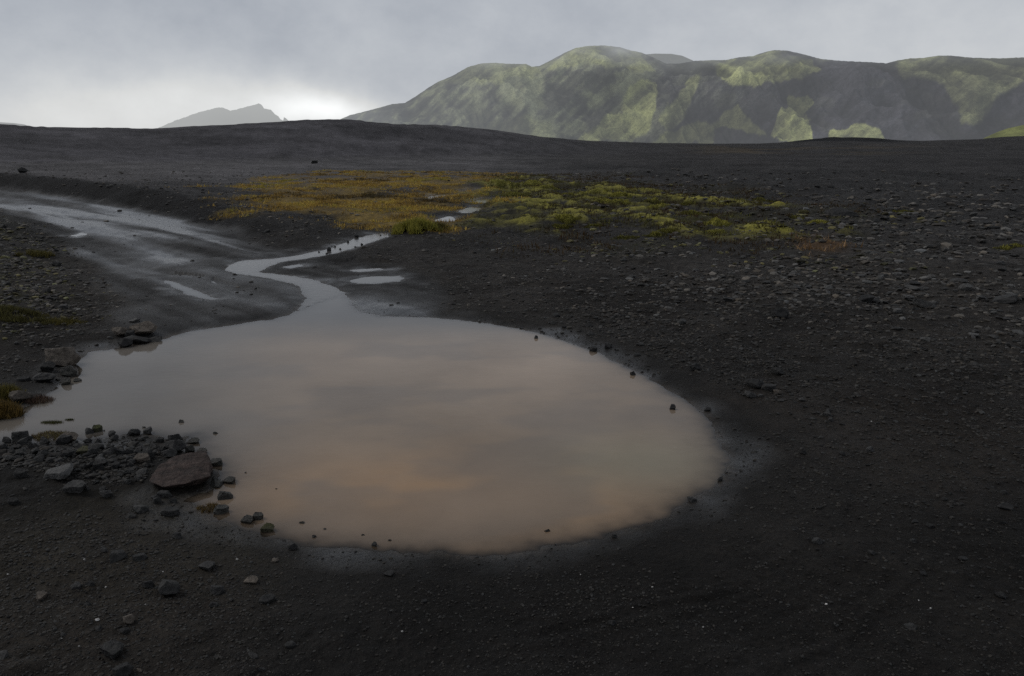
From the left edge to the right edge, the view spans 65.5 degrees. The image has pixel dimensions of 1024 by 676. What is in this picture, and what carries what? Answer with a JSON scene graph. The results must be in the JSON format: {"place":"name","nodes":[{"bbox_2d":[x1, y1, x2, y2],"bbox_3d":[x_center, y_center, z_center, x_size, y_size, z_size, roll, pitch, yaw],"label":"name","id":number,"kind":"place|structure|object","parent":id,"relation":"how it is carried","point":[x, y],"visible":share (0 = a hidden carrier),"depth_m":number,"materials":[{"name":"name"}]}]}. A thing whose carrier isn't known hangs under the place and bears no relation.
{"place":"outdoors","nodes":[
{"label":"outdoors","id":0,"kind":"place"},
{"bbox_2d":[159,103,287,127],"bbox_3d":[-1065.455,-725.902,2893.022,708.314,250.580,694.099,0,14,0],"label":"mountain","id":1,"kind":"structure","parent":0,"point":[258,113],"depth_m":2813.39,"materials":[{"name":"stone"}]},
{"bbox_2d":[0,186,449,338],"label":"track","id":2,"kind":"structure","parent":0,"point":[158,257],"depth_m":13.13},
{"bbox_2d":[129,321,156,333],"bbox_3d":[-3.978,-0.099,8.581,0.274,0.153,0.227,-11,13,-10],"label":"stone","id":3,"kind":"object","parent":2,"relation":"on","point":[145,327],"visible":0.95,"depth_m":8.53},
{"bbox_2d":[167,281,214,298],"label":"puddle","id":4,"kind":"object","parent":2,"relation":"on","point":[187,290],"visible":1,"depth_m":11.21,"materials":[{"name":"liquid"}]},
{"bbox_2d":[352,276,400,282],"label":"puddle","id":5,"kind":"object","parent":2,"relation":"on","point":[380,279],"visible":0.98,"depth_m":12.19,"materials":[{"name":"liquid"}]},
{"bbox_2d":[227,233,388,305],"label":"stream","id":6,"kind":"structure","parent":0,"point":[315,291],"depth_m":13.15,"materials":[{"name":"liquid"}]},
{"bbox_2d":[0,119,644,167],"bbox_3d":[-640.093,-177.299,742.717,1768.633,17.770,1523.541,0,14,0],"label":"hill","id":7,"kind":"structure","parent":0,"point":[327,140],"depth_m":99.15,"materials":[{"name":"sand"}]},
{"bbox_2d":[0,295,713,548],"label":"pond","id":8,"kind":"structure","parent":0,"point":[338,418],"depth_m":5.97,"materials":[{"name":"liquid"}]},
{"bbox_2d":[31,429,73,441],"bbox_3d":[-3.283,0.686,5.689,0.330,0.040,0.226,0,14,0],"label":"water weed","id":9,"kind":"object","parent":8,"relation":"on","point":[58,433],"visible":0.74,"depth_m":5.69,"materials":[{"name":"green plant"}]},
{"bbox_2d":[61,377,70,385],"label":"stone","id":10,"kind":"object","parent":8,"relation":"on","point":[66,380],"visible":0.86,"depth_m":6.89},
{"bbox_2d":[210,477,223,487],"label":"stone","id":11,"kind":"object","parent":8,"relation":"on","point":[216,482],"visible":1,"depth_m":4.88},
{"bbox_2d":[211,458,222,465],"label":"stone","id":12,"kind":"object","parent":8,"relation":"on","point":[216,462],"visible":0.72,"depth_m":5.17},
{"bbox_2d":[0,136,1023,675],"bbox_3d":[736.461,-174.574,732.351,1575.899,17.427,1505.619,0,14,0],"label":"ground","id":13,"kind":"structure","parent":0,"point":[690,554],"depth_m":4.91,"materials":[{"name":"gravel"}]},
{"bbox_2d":[0,650,7,660],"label":"stone","id":14,"kind":"object","parent":13,"relation":"on","point":[3,654],"visible":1,"depth_m":3.15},
{"bbox_2d":[7,497,18,504],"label":"stone","id":15,"kind":"object","parent":13,"relation":"on","point":[12,500],"visible":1,"depth_m":4.51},
{"bbox_2d":[0,382,26,400],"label":"grass tuft","id":16,"kind":"object","parent":13,"relation":"on","point":[5,389],"visible":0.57,"depth_m":6.43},
{"bbox_2d":[0,398,27,419],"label":"grass tuft","id":17,"kind":"object","parent":13,"relation":"on","point":[10,410],"visible":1,"depth_m":6.08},
{"bbox_2d":[11,431,28,442],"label":"stone","id":18,"kind":"object","parent":13,"relation":"on","point":[17,436],"visible":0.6,"depth_m":5.57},
{"bbox_2d":[13,468,26,477],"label":"stone","id":19,"kind":"object","parent":13,"relation":"on","point":[19,472],"visible":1,"depth_m":4.87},
{"bbox_2d":[8,390,31,401],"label":"stone","id":20,"kind":"object","parent":13,"relation":"on","point":[18,395],"visible":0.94,"depth_m":6.39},
{"bbox_2d":[16,375,30,380],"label":"stone","id":21,"kind":"object","parent":13,"relation":"on","point":[24,378],"visible":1,"depth_m":6.90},
{"bbox_2d":[16,436,33,444],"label":"stone","id":22,"kind":"object","parent":13,"relation":"on","point":[24,441],"visible":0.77,"depth_m":5.50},
{"bbox_2d":[0,303,53,324],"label":"grass tuft","id":23,"kind":"object","parent":13,"relation":"on","point":[5,315],"visible":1,"depth_m":8.94,"materials":[{"name":"plant"}]},
{"bbox_2d":[14,248,54,257],"bbox_3d":[-8.630,-1.575,14.457,0.639,0.209,0.576,9,17,33],"label":"grass tuft","id":24,"kind":"object","parent":13,"relation":"on","point":[38,253],"visible":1,"depth_m":14.38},
{"bbox_2d":[33,454,44,461],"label":"stone","id":25,"kind":"object","parent":13,"relation":"on","point":[39,458],"visible":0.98,"depth_m":5.14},
{"bbox_2d":[23,393,56,404],"bbox_3d":[-3.844,0.480,6.447,0.260,0.080,0.209,0,14,0],"label":"grass tuft","id":26,"kind":"object","parent":13,"relation":"on","point":[44,399],"visible":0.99,"depth_m":6.43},
{"bbox_2d":[36,591,47,600],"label":"stone","id":27,"kind":"object","parent":13,"relation":"on","point":[40,595],"visible":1,"depth_m":3.60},
{"bbox_2d":[33,373,55,380],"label":"stone","id":28,"kind":"object","parent":13,"relation":"on","point":[44,377],"visible":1,"depth_m":6.92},
{"bbox_2d":[39,436,49,444],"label":"stone","id":29,"kind":"object","parent":13,"relation":"on","point":[43,440],"visible":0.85,"depth_m":5.49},
{"bbox_2d":[40,361,55,371],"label":"stone","id":30,"kind":"object","parent":13,"relation":"on","point":[48,366],"visible":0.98,"depth_m":7.18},
{"bbox_2d":[43,463,72,479],"bbox_3d":[-2.796,0.827,4.918,0.206,0.080,0.199,-4,9,5],"label":"stone","id":31,"kind":"object","parent":13,"relation":"on","point":[61,472],"visible":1,"depth_m":4.86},
{"bbox_2d":[44,347,80,365],"bbox_3d":[-4.231,0.176,7.488,0.278,0.204,0.262,12,18,39],"label":"boulder","id":32,"kind":"object","parent":13,"relation":"on","point":[65,356],"visible":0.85,"depth_m":7.42,"materials":[{"name":"grey stone"}]},
{"bbox_2d":[39,314,86,325],"bbox_3d":[-5.148,-0.217,9.092,0.561,0.126,0.420,0,14,0],"label":"grass tuft","id":33,"kind":"object","parent":13,"relation":"on","point":[66,321],"visible":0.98,"depth_m":9.05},
{"bbox_2d":[55,435,72,443],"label":"stone","id":34,"kind":"object","parent":13,"relation":"on","point":[63,439],"visible":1,"depth_m":5.52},
{"bbox_2d":[60,450,72,456],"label":"stone","id":35,"kind":"object","parent":13,"relation":"on","point":[66,453],"visible":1,"depth_m":5.21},
{"bbox_2d":[56,432,78,440],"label":"stone","id":36,"kind":"object","parent":13,"relation":"on","point":[74,435],"visible":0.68,"depth_m":5.60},
{"bbox_2d":[59,365,76,375],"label":"stone","id":37,"kind":"object","parent":13,"relation":"on","point":[69,370],"visible":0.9,"depth_m":7.13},
{"bbox_2d":[62,480,85,492],"bbox_3d":[-2.558,0.882,4.662,0.116,0.085,0.116,11,17,37],"label":"stone","id":38,"kind":"object","parent":13,"relation":"on","point":[75,486],"visible":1,"depth_m":4.64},
{"bbox_2d":[70,582,81,589],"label":"stone","id":39,"kind":"object","parent":13,"relation":"on","point":[76,585],"visible":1,"depth_m":3.69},
{"bbox_2d":[76,446,87,453],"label":"stone","id":40,"kind":"object","parent":13,"relation":"on","point":[82,450],"visible":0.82,"depth_m":5.27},
{"bbox_2d":[87,445,99,453],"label":"stone","id":41,"kind":"object","parent":13,"relation":"on","point":[94,449],"visible":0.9,"depth_m":5.27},
{"bbox_2d":[92,424,102,434],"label":"stone","id":42,"kind":"object","parent":13,"relation":"on","point":[97,428],"visible":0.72,"depth_m":5.77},
{"bbox_2d":[92,461,103,469],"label":"stone","id":43,"kind":"object","parent":13,"relation":"on","point":[97,465],"visible":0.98,"depth_m":5.01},
{"bbox_2d":[99,490,112,497],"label":"stone","id":44,"kind":"object","parent":13,"relation":"on","point":[106,493],"visible":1,"depth_m":4.63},
{"bbox_2d":[102,447,116,454],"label":"stone","id":45,"kind":"object","parent":13,"relation":"on","point":[110,451],"visible":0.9,"depth_m":5.25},
{"bbox_2d":[99,639,124,659],"bbox_3d":[-1.603,1.254,3.185,0.090,0.073,0.091,-3,14,-12],"label":"stone","id":46,"kind":"object","parent":13,"relation":"on","point":[112,649],"visible":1,"depth_m":3.17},
{"bbox_2d":[109,549,126,563],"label":"stone","id":47,"kind":"object","parent":13,"relation":"on","point":[117,555],"visible":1,"depth_m":3.92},
{"bbox_2d":[111,327,129,335],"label":"stone","id":48,"kind":"object","parent":13,"relation":"on","point":[118,331],"visible":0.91,"depth_m":8.44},
{"bbox_2d":[112,662,133,675],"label":"stone","id":49,"kind":"object","parent":13,"relation":"on","point":[124,669],"visible":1,"depth_m":3.06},
{"bbox_2d":[117,338,132,346],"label":"stone","id":50,"kind":"object","parent":13,"relation":"on","point":[123,342],"visible":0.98,"depth_m":8.15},
{"bbox_2d":[122,614,135,622],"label":"stone","id":51,"kind":"object","parent":13,"relation":"on","point":[130,618],"visible":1,"depth_m":3.39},
{"bbox_2d":[127,429,140,435],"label":"stone","id":52,"kind":"object","parent":13,"relation":"on","point":[131,432],"visible":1,"depth_m":5.69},
{"bbox_2d":[124,335,150,342],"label":"stone","id":53,"kind":"object","parent":13,"relation":"on","point":[138,339],"visible":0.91,"depth_m":8.28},
{"bbox_2d":[132,553,147,561],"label":"stone","id":54,"kind":"object","parent":13,"relation":"on","point":[139,557],"visible":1,"depth_m":3.92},
{"bbox_2d":[133,505,148,513],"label":"stone","id":55,"kind":"object","parent":13,"relation":"on","point":[139,509],"visible":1,"depth_m":4.47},
{"bbox_2d":[135,467,147,474],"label":"stone","id":56,"kind":"object","parent":13,"relation":"on","point":[144,470],"visible":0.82,"depth_m":4.96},
{"bbox_2d":[133,453,149,462],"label":"stone","id":57,"kind":"object","parent":13,"relation":"on","point":[140,457],"visible":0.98,"depth_m":5.15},
{"bbox_2d":[142,580,154,588],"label":"stone","id":58,"kind":"object","parent":13,"relation":"on","point":[149,584],"visible":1,"depth_m":3.67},
{"bbox_2d":[157,490,172,497],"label":"stone","id":59,"kind":"object","parent":13,"relation":"on","point":[163,493],"visible":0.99,"depth_m":4.68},
{"bbox_2d":[161,448,176,457],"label":"stone","id":60,"kind":"object","parent":13,"relation":"on","point":[170,452],"visible":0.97,"depth_m":5.28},
{"bbox_2d":[158,579,179,594],"bbox_3d":[-1.560,1.139,3.622,0.102,0.088,0.093,0,10,23],"label":"stone","id":61,"kind":"object","parent":13,"relation":"on","point":[168,587],"visible":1,"depth_m":3.60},
{"bbox_2d":[160,506,179,515],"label":"stone","id":62,"kind":"object","parent":13,"relation":"on","point":[170,511],"visible":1,"depth_m":4.45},
{"bbox_2d":[164,439,185,450],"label":"stone","id":63,"kind":"object","parent":13,"relation":"on","point":[178,445],"visible":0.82,"depth_m":5.35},
{"bbox_2d":[168,434,182,440],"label":"stone","id":64,"kind":"object","parent":13,"relation":"on","point":[175,437],"visible":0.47,"depth_m":5.51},
{"bbox_2d":[149,450,212,487],"bbox_3d":[-2.026,0.822,4.892,0.351,0.152,0.351,-3,14,-12],"label":"rock","id":65,"kind":"object","parent":13,"relation":"on","point":[190,469],"visible":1,"depth_m":4.85,"materials":[{"name":"stone"}]},
{"bbox_2d":[186,437,199,443],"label":"stone","id":66,"kind":"object","parent":13,"relation":"on","point":[192,440],"visible":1,"depth_m":5.55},
{"bbox_2d":[198,560,214,570],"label":"stone","id":67,"kind":"object","parent":13,"relation":"on","point":[208,565],"visible":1,"depth_m":3.84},
{"bbox_2d":[192,501,220,512],"bbox_3d":[-1.729,0.960,4.561,0.192,0.048,0.136,0,14,0],"label":"grass tuft","id":68,"kind":"object","parent":13,"relation":"on","point":[213,505],"visible":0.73,"depth_m":4.56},
{"bbox_2d":[210,585,224,595],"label":"stone","id":69,"kind":"object","parent":13,"relation":"on","point":[217,590],"visible":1,"depth_m":3.62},
{"bbox_2d":[213,504,228,514],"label":"stone","id":70,"kind":"object","parent":13,"relation":"on","point":[219,509],"visible":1,"depth_m":4.50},
{"bbox_2d":[217,491,232,499],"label":"stone","id":71,"kind":"object","parent":13,"relation":"on","point":[224,495],"visible":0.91,"depth_m":4.68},
{"bbox_2d":[222,476,235,484],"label":"stone","id":72,"kind":"object","parent":13,"relation":"on","point":[230,480],"visible":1,"depth_m":4.90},
{"bbox_2d":[241,515,253,523],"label":"stone","id":73,"kind":"object","parent":13,"relation":"on","point":[247,519],"visible":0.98,"depth_m":4.39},
{"bbox_2d":[244,575,257,583],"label":"stone","id":74,"kind":"object","parent":13,"relation":"on","point":[251,579],"visible":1,"depth_m":3.72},
{"bbox_2d":[253,512,263,520],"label":"stone","id":75,"kind":"object","parent":13,"relation":"on","point":[258,515],"visible":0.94,"depth_m":4.43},
{"bbox_2d":[258,593,275,603],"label":"stone","id":76,"kind":"object","parent":13,"relation":"on","point":[267,598],"visible":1,"depth_m":3.57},
{"bbox_2d":[260,523,274,532],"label":"stone","id":77,"kind":"object","parent":13,"relation":"on","point":[267,527],"visible":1,"depth_m":4.29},
{"bbox_2d":[285,640,296,647],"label":"stone","id":78,"kind":"object","parent":13,"relation":"on","point":[290,644],"visible":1,"depth_m":3.25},
{"bbox_2d":[164,169,546,233],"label":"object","id":79,"kind":"object","parent":13,"relation":"on","point":[369,202],"visible":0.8,"depth_m":28.41,"materials":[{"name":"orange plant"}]},
{"bbox_2d":[390,216,441,234],"bbox_3d":[-2.198,-2.609,18.216,1.252,0.428,1.037,0,14,0],"label":"grass tuft","id":80,"kind":"object","parent":13,"relation":"on","point":[414,226],"visible":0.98,"depth_m":18.12,"materials":[{"name":"plant"}]},
{"bbox_2d":[422,221,453,230],"bbox_3d":[-1.837,-2.659,18.738,1.030,0.270,0.726,0,14,0],"label":"grass tuft","id":81,"kind":"object","parent":13,"relation":"on","point":[446,226],"visible":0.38,"depth_m":18.73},
{"bbox_2d":[458,206,481,212],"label":"puddle","id":82,"kind":"object","parent":13,"relation":"on","point":[470,209],"visible":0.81,"depth_m":24.70,"materials":[{"name":"liquid"}]},
{"bbox_2d":[483,178,524,188],"bbox_3d":[-0.425,-6.463,33.951,2.333,0.730,1.531,0,14,0],"label":"moss cushion","id":83,"kind":"object","parent":13,"relation":"on","point":[499,183],"visible":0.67,"depth_m":33.68,"materials":[{"name":"green plant"}]},
{"bbox_2d":[500,191,533,197],"bbox_3d":[0.192,-5.481,30.379,1.302,0.280,1.112,-5,15,-19],"label":"moss cushion","id":84,"kind":"object","parent":13,"relation":"on","point":[511,194],"visible":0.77,"depth_m":30.12,"materials":[{"name":"green plant"}]},
{"bbox_2d":[523,179,541,185],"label":"moss cushion","id":85,"kind":"object","parent":13,"relation":"on","point":[534,182],"visible":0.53,"depth_m":35.33,"materials":[{"name":"green plant"}]},
{"bbox_2d":[551,223,572,228],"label":"moss cushion","id":86,"kind":"object","parent":13,"relation":"on","point":[562,226],"visible":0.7,"depth_m":19.09,"materials":[{"name":"green plant"}]},
{"bbox_2d":[553,213,581,224],"bbox_3d":[1.383,-2.974,19.924,0.846,0.340,0.638,13,19,42],"label":"moss cushion","id":87,"kind":"object","parent":13,"relation":"on","point":[567,218],"visible":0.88,"depth_m":19.77,"materials":[{"name":"green plant"}]},
{"bbox_2d":[573,187,614,195],"bbox_3d":[3.167,-5.569,30.354,2.185,0.432,1.570,0,14,0],"label":"moss cushion","id":88,"kind":"object","parent":13,"relation":"on","point":[599,190],"visible":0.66,"depth_m":29.94,"materials":[{"name":"green plant"}]},
{"bbox_2d":[593,196,632,204],"bbox_3d":[3.363,-4.609,26.852,1.430,0.319,1.142,0,14,0],"label":"moss cushion","id":89,"kind":"object","parent":13,"relation":"on","point":[614,200],"visible":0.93,"depth_m":26.65,"materials":[{"name":"green plant"}]},
{"bbox_2d":[608,191,632,197],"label":"moss cushion","id":90,"kind":"object","parent":13,"relation":"on","point":[619,194],"visible":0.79,"depth_m":28.98,"materials":[{"name":"green plant"}]},
{"bbox_2d":[609,235,639,239],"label":"moss cushion","id":91,"kind":"object","parent":13,"relation":"on","point":[625,237],"visible":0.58,"depth_m":16.83,"materials":[{"name":"green plant"}]},
{"bbox_2d":[643,197,664,203],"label":"moss cushion","id":92,"kind":"object","parent":13,"relation":"on","point":[655,199],"visible":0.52,"depth_m":26.92,"materials":[{"name":"green plant"}]},
{"bbox_2d":[642,230,667,237],"bbox_3d":[3.077,-2.218,17.090,0.672,0.193,0.560,0,14,0],"label":"moss cushion","id":93,"kind":"object","parent":13,"relation":"on","point":[656,234],"visible":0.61,"depth_m":17.05,"materials":[{"name":"green plant"}]},
{"bbox_2d":[646,203,669,208],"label":"moss cushion","id":94,"kind":"object","parent":13,"relation":"on","point":[657,206],"visible":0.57,"depth_m":25.70,"materials":[{"name":"green plant"}]},
{"bbox_2d":[422,171,913,262],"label":"dry grass","id":95,"kind":"structure","parent":13,"relation":"on","point":[665,210],"depth_m":22.28,"materials":[{"name":"plant"}]},
{"bbox_2d":[657,227,680,233],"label":"moss cushion","id":96,"kind":"object","parent":13,"relation":"on","point":[667,230],"visible":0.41,"depth_m":17.65,"materials":[{"name":"green plant"}]},
{"bbox_2d":[454,173,884,239],"bbox_3d":[3.872,-5.702,30.957,12.697,0.589,30.354,0,14,0],"label":"ground moss","id":97,"kind":"object","parent":13,"relation":"on","point":[642,187],"visible":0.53,"depth_m":23.52,"materials":[{"name":"green plant"}]},
{"bbox_2d":[689,363,699,370],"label":"stone","id":98,"kind":"object","parent":13,"relation":"on","point":[695,366],"visible":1,"depth_m":7.20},
{"bbox_2d":[681,209,710,215],"bbox_3d":[5.069,-3.461,22.172,1.062,0.246,0.886,0,14,0],"label":"moss cushion","id":99,"kind":"object","parent":13,"relation":"on","point":[690,212],"visible":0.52,"depth_m":22.10,"materials":[{"name":"green plant"}]},
{"bbox_2d":[702,228,725,234],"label":"moss cushion","id":100,"kind":"object","parent":13,"relation":"on","point":[718,231],"visible":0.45,"depth_m":17.43,"materials":[{"name":"green plant"}]},
{"bbox_2d":[703,217,731,226],"bbox_3d":[4.922,-2.782,19.175,1.013,0.302,0.846,0,14,0],"label":"moss cushion","id":101,"kind":"object","parent":13,"relation":"on","point":[716,221],"visible":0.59,"depth_m":19.12,"materials":[{"name":"green plant"}]},
{"bbox_2d":[744,378,764,387],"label":"stone","id":102,"kind":"object","parent":13,"relation":"on","point":[755,383],"visible":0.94,"depth_m":6.67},
{"bbox_2d":[751,197,776,202],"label":"moss cushion","id":103,"kind":"object","parent":13,"relation":"on","point":[762,199],"visible":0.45,"depth_m":27.94,"materials":[{"name":"green plant"}]},
{"bbox_2d":[761,383,775,390],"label":"stone","id":104,"kind":"object","parent":13,"relation":"on","point":[769,387],"visible":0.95,"depth_m":6.61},
{"bbox_2d":[771,367,783,374],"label":"stone","id":105,"kind":"object","parent":13,"relation":"on","point":[776,370],"visible":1,"depth_m":7.06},
{"bbox_2d":[769,307,789,317],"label":"stone","id":106,"kind":"object","parent":13,"relation":"on","point":[782,312],"visible":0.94,"depth_m":9.30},
{"bbox_2d":[812,537,822,544],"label":"stone","id":107,"kind":"object","parent":13,"relation":"on","point":[817,540],"visible":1,"depth_m":4.09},
{"bbox_2d":[795,234,863,255],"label":"rust grass","id":108,"kind":"structure","parent":13,"relation":"on","point":[820,248],"depth_m":15.18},
{"bbox_2d":[824,207,856,217],"bbox_3d":[8.942,-3.426,21.745,0.755,0.285,0.631,0,14,0],"label":"stone","id":109,"kind":"object","parent":13,"relation":"on","point":[839,211],"visible":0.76,"depth_m":21.52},
{"bbox_2d":[859,294,874,302],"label":"stone","id":110,"kind":"object","parent":13,"relation":"on","point":[866,298],"visible":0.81,"depth_m":10.09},
{"bbox_2d":[903,623,916,630],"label":"stone","id":111,"kind":"object","parent":13,"relation":"on","point":[911,626],"visible":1,"depth_m":3.37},
{"bbox_2d":[958,283,971,289],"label":"stone","id":112,"kind":"object","parent":13,"relation":"on","point":[964,286],"visible":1,"depth_m":10.88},
{"bbox_2d":[992,294,1018,303],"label":"stone","id":113,"kind":"object","parent":13,"relation":"on","point":[1007,298],"visible":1,"depth_m":10.20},
{"bbox_2d":[997,502,1013,509],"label":"stone","id":114,"kind":"object","parent":13,"relation":"on","point":[1006,506],"visible":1,"depth_m":4.48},
{"bbox_2d":[989,242,1023,250],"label":"moss cushion","id":115,"kind":"object","parent":13,"relation":"on","point":[1007,247],"visible":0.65,"depth_m":15.54,"materials":[{"name":"green plant"}]},
{"bbox_2d":[0,0,1023,128],"label":"sky","id":116,"kind":"structure","parent":0,"point":[151,64],"materials":[{"name":"grey"}]},
{"bbox_2d":[646,54,692,63],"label":"mountain","id":117,"kind":"structure","parent":0,"point":[671,58],"depth_m":2201.83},
{"bbox_2d":[342,45,1023,143],"bbox_3d":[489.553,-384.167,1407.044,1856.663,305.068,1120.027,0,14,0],"label":"mountain","id":118,"kind":"structure","parent":0,"point":[604,93],"depth_m":1371.58,"materials":[{"name":"plant"}]},
{"bbox_2d":[983,125,1023,138],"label":"hill","id":119,"kind":"structure","parent":0,"point":[1015,131],"depth_m":701.97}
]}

